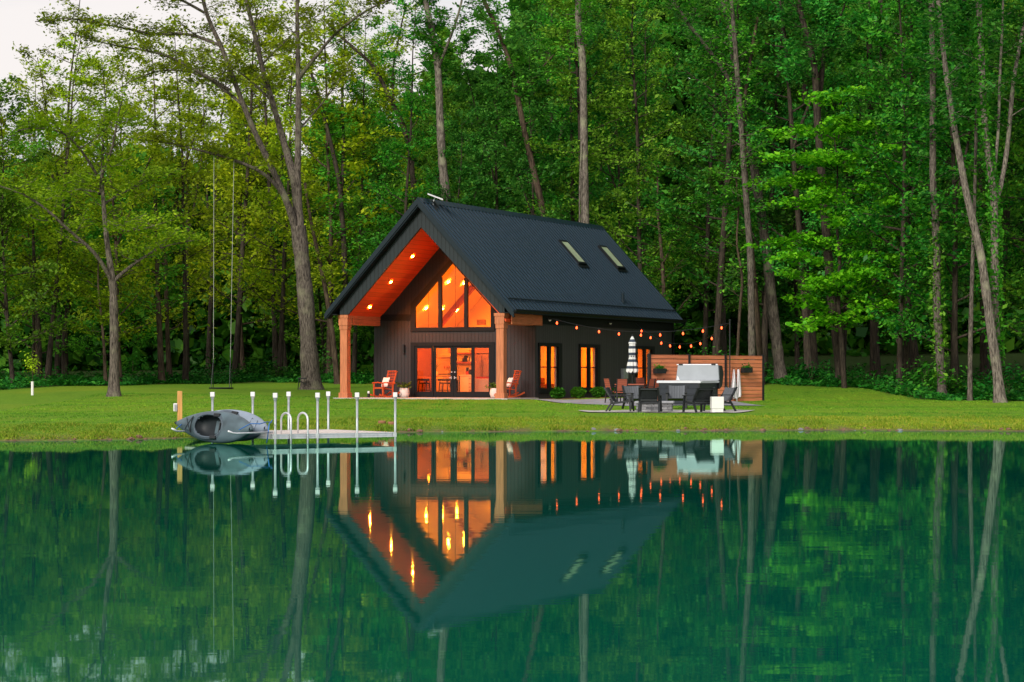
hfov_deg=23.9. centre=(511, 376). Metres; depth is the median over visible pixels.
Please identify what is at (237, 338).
forest tree
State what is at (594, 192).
forest tree
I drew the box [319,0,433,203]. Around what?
leaning tree
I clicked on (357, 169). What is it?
forest tree
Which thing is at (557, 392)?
shrub
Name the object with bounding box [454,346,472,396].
glazed door
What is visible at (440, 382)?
dining island
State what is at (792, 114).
forest tree
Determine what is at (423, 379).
bar stool
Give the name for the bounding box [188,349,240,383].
wild shrub
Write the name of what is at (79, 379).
undergrowth
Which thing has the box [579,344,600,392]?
window
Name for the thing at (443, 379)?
bar stool
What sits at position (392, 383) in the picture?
rocking chair
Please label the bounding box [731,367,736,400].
towel
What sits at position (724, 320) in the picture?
forest tree
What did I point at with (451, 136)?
forest tree
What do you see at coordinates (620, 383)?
dining chair
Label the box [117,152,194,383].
edge tree
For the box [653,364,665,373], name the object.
planter box
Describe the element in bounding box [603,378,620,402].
dining chair
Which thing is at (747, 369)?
planter box
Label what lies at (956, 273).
forest tree
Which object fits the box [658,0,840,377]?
forest tree
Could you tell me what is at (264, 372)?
wild shrub
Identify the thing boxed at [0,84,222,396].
lawn tree
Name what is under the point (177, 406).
wooden post
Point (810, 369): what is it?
wild shrub
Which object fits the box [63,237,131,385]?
edge tree
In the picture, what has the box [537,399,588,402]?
flagstone path
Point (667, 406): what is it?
fire pit
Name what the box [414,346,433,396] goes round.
glazed door
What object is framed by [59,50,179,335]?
forest tree
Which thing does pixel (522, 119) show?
roof tree
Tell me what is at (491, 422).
bank grass
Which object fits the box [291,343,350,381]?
wild shrub
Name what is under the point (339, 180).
forked tree
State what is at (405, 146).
forest tree
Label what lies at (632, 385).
patio table
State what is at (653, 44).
forest tree
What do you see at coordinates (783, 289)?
forest tree
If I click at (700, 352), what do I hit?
wild shrub
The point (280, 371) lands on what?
wild shrub
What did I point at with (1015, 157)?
forest tree
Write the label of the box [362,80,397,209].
forest tree
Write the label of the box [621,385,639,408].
lounge chair
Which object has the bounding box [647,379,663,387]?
dining chair
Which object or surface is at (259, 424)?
mooring rope
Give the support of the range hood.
attached to the gabled house
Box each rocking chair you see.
[370,371,399,396]
[494,371,524,397]
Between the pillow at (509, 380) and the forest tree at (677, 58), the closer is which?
the pillow at (509, 380)
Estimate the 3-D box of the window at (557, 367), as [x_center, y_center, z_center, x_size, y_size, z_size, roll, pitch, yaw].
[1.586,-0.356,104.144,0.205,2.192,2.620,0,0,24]
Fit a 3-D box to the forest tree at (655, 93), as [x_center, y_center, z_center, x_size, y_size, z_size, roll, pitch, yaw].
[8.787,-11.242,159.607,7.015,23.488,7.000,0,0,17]
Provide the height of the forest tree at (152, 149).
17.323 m
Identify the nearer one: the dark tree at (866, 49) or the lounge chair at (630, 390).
the lounge chair at (630, 390)
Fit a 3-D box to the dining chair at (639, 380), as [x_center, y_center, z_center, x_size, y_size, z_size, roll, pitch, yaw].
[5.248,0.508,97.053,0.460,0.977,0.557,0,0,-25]
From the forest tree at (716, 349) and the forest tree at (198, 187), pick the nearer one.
the forest tree at (716, 349)
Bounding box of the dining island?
[418,377,449,391]
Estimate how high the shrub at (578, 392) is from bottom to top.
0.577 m
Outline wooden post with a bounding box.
[173,391,181,420]
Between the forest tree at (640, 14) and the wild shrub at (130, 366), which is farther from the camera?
the forest tree at (640, 14)
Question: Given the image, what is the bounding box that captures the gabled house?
[324,197,686,398]
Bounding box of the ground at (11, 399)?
[0,344,1023,440]
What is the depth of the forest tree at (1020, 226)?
106.95 m
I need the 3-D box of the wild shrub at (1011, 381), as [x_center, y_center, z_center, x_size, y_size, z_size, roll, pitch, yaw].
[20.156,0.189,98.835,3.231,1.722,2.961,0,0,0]
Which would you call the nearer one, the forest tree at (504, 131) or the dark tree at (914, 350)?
the dark tree at (914, 350)
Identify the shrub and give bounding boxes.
[0,350,25,380]
[100,348,161,379]
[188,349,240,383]
[253,354,287,375]
[263,363,291,377]
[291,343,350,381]
[550,387,565,398]
[570,386,586,397]
[590,387,605,397]
[676,339,741,359]
[698,335,747,359]
[764,362,773,373]
[789,367,817,381]
[793,357,833,381]
[891,356,949,389]
[914,359,978,393]
[947,376,966,394]
[966,362,1023,396]
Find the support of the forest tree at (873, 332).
on the ground at (11, 399)
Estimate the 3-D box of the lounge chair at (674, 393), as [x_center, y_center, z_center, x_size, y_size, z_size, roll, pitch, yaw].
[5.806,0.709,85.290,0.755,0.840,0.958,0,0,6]
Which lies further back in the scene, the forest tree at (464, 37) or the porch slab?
the forest tree at (464, 37)
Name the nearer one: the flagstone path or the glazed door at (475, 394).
the flagstone path
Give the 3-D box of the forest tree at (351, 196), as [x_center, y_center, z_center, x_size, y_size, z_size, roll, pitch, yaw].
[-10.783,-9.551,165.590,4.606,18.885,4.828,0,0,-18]
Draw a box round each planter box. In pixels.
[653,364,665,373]
[741,362,752,372]
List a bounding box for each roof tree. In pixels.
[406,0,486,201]
[464,0,571,216]
[548,0,601,223]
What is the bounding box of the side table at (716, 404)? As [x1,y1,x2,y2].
[710,397,723,411]
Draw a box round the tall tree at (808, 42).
[773,0,855,379]
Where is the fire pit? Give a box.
[634,401,674,411]
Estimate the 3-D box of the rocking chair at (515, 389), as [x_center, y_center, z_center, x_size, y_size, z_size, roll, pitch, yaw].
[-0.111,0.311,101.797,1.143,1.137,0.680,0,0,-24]
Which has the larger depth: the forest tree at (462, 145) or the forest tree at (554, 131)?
the forest tree at (462, 145)
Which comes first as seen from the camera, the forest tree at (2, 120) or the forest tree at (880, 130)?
the forest tree at (2, 120)
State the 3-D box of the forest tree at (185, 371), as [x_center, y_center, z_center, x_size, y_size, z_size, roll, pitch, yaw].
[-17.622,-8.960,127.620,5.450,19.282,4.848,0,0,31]
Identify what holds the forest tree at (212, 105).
on the ground at (11, 399)
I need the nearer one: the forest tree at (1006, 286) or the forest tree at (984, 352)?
the forest tree at (1006, 286)
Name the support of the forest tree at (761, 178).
on the ground at (11, 399)
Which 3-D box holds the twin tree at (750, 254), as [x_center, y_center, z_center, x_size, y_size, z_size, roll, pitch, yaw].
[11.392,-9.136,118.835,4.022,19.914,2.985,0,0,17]
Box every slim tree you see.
[712,168,764,378]
[948,108,1000,400]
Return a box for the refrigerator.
[475,354,488,378]
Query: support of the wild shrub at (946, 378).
on the ground at (11, 399)
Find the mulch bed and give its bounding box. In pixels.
[543,397,618,398]
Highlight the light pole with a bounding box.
[729,319,730,387]
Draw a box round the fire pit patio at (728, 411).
[579,409,751,412]
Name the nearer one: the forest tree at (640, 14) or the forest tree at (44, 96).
the forest tree at (44, 96)
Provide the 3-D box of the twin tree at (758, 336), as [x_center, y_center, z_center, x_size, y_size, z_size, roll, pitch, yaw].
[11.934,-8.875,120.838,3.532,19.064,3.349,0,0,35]
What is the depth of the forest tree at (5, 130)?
142.16 m
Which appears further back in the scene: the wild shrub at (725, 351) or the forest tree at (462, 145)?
the forest tree at (462, 145)
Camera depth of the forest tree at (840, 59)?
135.90 m
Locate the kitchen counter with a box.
[429,375,470,391]
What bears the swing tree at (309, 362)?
on the ground at (11, 399)
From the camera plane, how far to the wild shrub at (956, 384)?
104.21 m
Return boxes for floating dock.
[171,392,396,443]
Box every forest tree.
[0,58,97,370]
[0,74,84,382]
[0,86,9,222]
[0,129,106,375]
[0,141,19,309]
[7,13,115,380]
[11,0,122,376]
[24,85,90,370]
[54,42,181,381]
[56,144,164,359]
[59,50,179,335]
[96,14,226,378]
[136,18,225,383]
[158,28,239,371]
[175,0,295,376]
[180,39,258,374]
[180,39,297,371]
[206,0,320,370]
[223,23,334,373]
[224,74,318,371]
[240,94,368,372]
[244,72,294,337]
[254,0,403,375]
[254,91,394,347]
[309,15,405,376]
[333,101,374,368]
[335,88,419,360]
[340,0,453,277]
[345,47,411,372]
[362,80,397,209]
[382,74,435,216]
[397,25,476,208]
[418,99,503,203]
[421,102,500,207]
[423,78,504,205]
[434,118,479,195]
[443,0,555,211]
[476,34,575,220]
[490,63,570,214]
[498,0,618,218]
[501,0,593,213]
[522,0,641,261]
[525,0,634,251]
[548,1,671,252]
[556,0,682,279]
[557,5,693,319]
[574,1,689,254]
[588,0,697,304]
[595,0,702,330]
[597,33,695,334]
[632,0,768,359]
[642,0,801,359]
[654,0,777,352]
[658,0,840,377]
[667,0,792,359]
[668,0,784,359]
[711,0,800,371]
[714,0,882,379]
[726,0,859,373]
[772,0,920,358]
[800,0,930,377]
[817,0,932,301]
[819,0,981,388]
[838,0,981,382]
[850,0,1023,394]
[898,3,990,371]
[900,0,1023,378]
[921,0,1023,367]
[922,0,1023,385]
[944,0,1023,343]
[962,4,1023,337]
[982,9,1023,288]
[990,9,1023,254]
[995,0,1023,301]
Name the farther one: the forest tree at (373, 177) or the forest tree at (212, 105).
the forest tree at (373, 177)
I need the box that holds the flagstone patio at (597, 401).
[574,398,764,405]
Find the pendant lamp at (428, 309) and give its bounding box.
[428,293,428,326]
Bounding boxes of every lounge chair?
[603,387,634,411]
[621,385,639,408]
[638,387,661,411]
[666,385,687,408]
[682,387,714,412]
[703,387,737,410]
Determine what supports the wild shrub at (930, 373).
on the ground at (11, 399)
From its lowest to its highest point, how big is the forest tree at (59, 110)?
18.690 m
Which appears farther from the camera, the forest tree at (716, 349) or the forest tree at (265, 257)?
the forest tree at (265, 257)
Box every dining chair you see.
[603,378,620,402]
[614,378,627,403]
[635,377,645,387]
[640,378,657,387]
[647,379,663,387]
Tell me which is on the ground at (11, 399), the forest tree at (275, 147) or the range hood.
the forest tree at (275, 147)
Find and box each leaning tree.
[281,175,344,383]
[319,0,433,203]
[912,0,1007,402]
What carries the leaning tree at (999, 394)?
on the ground at (11, 399)
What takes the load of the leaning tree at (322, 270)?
on the ground at (11, 399)
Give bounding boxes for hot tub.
[657,364,723,404]
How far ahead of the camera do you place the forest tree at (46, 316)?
124.84 m
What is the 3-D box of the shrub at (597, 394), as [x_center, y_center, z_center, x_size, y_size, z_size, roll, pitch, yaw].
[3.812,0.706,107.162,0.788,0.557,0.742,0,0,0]
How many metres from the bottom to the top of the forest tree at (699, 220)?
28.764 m
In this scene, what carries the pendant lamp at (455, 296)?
hanging from the gabled house
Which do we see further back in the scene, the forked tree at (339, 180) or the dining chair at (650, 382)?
the forked tree at (339, 180)
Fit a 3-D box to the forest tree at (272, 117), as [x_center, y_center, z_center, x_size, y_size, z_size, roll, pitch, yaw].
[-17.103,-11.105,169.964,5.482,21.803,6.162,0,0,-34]
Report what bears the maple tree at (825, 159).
on the ground at (11, 399)
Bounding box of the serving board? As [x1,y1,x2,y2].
[463,355,467,361]
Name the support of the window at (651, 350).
in the gabled house
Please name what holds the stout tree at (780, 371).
on the ground at (11, 399)
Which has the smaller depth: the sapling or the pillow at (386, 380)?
the sapling
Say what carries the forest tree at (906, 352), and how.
on the ground at (11, 399)
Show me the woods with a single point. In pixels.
(256, 346)
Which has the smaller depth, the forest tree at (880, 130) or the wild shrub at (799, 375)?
the wild shrub at (799, 375)
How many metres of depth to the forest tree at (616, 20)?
128.81 m
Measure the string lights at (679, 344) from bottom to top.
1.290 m
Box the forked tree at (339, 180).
[295,0,379,378]
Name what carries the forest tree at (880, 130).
on the ground at (11, 399)
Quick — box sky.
[0,0,689,164]
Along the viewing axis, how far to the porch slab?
101.70 m
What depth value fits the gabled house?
105.13 m
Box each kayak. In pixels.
[174,411,253,442]
[217,409,267,440]
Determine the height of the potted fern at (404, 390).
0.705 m
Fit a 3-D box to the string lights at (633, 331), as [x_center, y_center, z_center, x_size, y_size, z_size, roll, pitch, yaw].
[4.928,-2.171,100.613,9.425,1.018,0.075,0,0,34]
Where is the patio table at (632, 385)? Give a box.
[615,384,646,401]
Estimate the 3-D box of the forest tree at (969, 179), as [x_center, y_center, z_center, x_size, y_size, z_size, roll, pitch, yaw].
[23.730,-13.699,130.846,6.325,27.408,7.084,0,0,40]
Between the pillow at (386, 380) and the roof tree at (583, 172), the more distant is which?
the roof tree at (583, 172)
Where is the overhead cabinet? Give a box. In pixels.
[475,348,488,352]
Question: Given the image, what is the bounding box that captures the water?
[0,430,1023,681]
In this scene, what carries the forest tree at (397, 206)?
on the ground at (11, 399)
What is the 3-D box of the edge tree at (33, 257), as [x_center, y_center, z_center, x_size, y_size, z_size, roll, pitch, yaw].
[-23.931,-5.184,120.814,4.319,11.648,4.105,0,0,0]
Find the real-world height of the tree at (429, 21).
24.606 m
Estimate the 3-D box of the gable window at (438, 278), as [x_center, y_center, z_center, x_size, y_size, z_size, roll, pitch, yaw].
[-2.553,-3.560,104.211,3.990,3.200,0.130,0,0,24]
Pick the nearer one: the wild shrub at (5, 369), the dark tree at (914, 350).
the wild shrub at (5, 369)
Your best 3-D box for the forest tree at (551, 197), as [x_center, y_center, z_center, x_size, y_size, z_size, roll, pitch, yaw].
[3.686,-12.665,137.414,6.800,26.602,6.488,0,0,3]
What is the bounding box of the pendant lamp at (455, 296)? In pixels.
[455,267,455,326]
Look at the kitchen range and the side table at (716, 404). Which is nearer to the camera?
the side table at (716, 404)
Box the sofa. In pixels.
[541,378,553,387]
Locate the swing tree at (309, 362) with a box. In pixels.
[35,0,413,389]
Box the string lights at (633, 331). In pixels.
[544,316,727,335]
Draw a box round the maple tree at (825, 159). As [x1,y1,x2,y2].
[741,84,951,387]
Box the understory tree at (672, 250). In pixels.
[623,157,704,311]
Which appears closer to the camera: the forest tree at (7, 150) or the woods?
the forest tree at (7, 150)
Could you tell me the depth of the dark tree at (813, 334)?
127.73 m
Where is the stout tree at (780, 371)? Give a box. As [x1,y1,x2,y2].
[659,0,786,378]
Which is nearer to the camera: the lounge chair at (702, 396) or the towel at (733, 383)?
the lounge chair at (702, 396)
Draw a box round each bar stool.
[418,378,430,391]
[438,378,449,391]
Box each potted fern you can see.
[395,382,410,396]
[485,382,495,397]
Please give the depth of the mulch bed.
103.42 m
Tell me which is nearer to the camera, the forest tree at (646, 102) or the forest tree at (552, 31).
the forest tree at (552, 31)
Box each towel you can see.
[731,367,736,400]
[737,368,741,399]
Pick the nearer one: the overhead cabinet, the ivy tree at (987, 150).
the ivy tree at (987, 150)
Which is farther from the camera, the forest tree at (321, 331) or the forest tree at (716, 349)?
the forest tree at (321, 331)
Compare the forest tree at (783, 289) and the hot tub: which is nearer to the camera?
the hot tub
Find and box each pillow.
[381,377,389,386]
[507,378,512,386]
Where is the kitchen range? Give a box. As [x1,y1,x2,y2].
[439,374,459,391]
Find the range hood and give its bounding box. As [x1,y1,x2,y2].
[437,348,449,356]
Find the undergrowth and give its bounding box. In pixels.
[0,355,1023,400]
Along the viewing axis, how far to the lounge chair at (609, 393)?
81.74 m
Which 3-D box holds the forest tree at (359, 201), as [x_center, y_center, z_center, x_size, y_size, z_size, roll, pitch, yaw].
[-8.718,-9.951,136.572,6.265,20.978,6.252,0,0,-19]
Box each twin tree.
[703,0,782,378]
[711,8,775,384]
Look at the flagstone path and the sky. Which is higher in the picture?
the sky
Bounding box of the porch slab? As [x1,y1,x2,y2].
[334,397,538,399]
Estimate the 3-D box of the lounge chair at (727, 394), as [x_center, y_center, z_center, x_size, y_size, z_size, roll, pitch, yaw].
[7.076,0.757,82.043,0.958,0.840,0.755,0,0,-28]
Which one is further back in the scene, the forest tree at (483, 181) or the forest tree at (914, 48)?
the forest tree at (483, 181)
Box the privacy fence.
[647,354,763,400]
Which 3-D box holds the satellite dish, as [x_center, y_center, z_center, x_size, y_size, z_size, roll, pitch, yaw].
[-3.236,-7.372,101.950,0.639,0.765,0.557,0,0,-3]
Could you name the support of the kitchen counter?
on the gabled house
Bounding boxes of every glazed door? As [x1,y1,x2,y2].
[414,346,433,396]
[434,346,453,396]
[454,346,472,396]
[473,346,490,396]
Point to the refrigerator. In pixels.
(481, 365)
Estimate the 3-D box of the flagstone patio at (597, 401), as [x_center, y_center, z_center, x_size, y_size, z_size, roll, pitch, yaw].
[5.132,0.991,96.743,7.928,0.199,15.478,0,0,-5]
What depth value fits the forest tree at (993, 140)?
119.05 m
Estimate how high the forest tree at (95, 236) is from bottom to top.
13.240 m
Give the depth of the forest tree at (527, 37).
151.68 m
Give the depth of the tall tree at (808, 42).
117.86 m
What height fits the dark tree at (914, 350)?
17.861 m
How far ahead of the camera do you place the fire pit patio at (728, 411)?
81.79 m
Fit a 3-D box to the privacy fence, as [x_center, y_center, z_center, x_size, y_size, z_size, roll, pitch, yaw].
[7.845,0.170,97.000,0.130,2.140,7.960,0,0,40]
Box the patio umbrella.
[626,334,638,401]
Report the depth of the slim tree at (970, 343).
98.93 m
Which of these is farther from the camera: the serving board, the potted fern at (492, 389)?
the serving board
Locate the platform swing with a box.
[209,172,233,388]
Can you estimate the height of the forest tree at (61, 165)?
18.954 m
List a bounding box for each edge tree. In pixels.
[4,155,76,379]
[28,174,105,380]
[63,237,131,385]
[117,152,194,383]
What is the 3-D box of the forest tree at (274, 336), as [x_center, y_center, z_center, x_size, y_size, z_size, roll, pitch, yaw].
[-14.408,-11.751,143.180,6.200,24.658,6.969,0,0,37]
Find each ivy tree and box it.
[898,0,968,394]
[945,0,1023,366]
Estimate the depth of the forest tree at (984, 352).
121.37 m
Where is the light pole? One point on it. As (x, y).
(729, 353)
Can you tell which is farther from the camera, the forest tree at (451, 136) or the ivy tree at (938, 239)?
the forest tree at (451, 136)
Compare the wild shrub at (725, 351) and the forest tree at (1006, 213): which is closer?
the forest tree at (1006, 213)
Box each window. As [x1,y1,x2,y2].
[410,259,494,331]
[538,343,561,393]
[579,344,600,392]
[635,346,654,387]
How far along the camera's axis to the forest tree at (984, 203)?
137.68 m
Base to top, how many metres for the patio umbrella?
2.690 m
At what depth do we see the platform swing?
110.59 m
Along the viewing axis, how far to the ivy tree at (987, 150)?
96.14 m
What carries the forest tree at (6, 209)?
on the ground at (11, 399)
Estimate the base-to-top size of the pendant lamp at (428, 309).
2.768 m
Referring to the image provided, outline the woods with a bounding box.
[0,0,1023,372]
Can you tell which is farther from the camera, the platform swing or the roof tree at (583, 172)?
the roof tree at (583, 172)
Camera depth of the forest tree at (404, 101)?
160.59 m
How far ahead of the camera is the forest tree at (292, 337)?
147.31 m
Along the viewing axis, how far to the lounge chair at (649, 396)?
80.22 m
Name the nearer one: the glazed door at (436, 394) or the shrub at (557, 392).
the shrub at (557, 392)
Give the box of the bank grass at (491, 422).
[0,414,1023,439]
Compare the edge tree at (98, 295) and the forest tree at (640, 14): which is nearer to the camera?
the edge tree at (98, 295)
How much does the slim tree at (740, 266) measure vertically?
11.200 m
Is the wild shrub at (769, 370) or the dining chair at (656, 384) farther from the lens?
the wild shrub at (769, 370)
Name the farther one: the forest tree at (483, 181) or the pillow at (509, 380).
the forest tree at (483, 181)
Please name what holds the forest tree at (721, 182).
on the ground at (11, 399)
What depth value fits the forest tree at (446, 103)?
137.65 m
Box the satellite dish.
[428,193,442,209]
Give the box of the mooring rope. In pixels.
[239,420,272,442]
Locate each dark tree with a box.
[756,33,843,372]
[812,24,914,376]
[867,35,960,377]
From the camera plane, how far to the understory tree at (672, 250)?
125.77 m
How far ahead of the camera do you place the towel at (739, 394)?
98.48 m
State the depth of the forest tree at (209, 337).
156.96 m
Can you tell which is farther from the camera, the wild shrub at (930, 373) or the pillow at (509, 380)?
the wild shrub at (930, 373)
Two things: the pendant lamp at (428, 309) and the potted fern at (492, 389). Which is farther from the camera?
the pendant lamp at (428, 309)
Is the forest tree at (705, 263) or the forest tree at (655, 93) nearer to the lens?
the forest tree at (705, 263)
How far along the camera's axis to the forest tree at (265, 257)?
156.94 m
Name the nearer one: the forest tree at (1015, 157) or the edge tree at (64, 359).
the forest tree at (1015, 157)
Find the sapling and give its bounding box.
[20,351,40,394]
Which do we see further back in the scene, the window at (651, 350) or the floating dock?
the window at (651, 350)
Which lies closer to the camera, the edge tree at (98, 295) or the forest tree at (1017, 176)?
the edge tree at (98, 295)
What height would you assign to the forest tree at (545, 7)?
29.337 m
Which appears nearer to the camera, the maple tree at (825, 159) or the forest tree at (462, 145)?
the maple tree at (825, 159)
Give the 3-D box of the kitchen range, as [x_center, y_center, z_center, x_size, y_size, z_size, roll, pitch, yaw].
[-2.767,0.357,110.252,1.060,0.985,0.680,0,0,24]
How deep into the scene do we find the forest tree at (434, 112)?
153.66 m
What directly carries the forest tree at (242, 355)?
on the ground at (11, 399)
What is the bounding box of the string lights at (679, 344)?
[638,325,726,347]
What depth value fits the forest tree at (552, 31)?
130.46 m

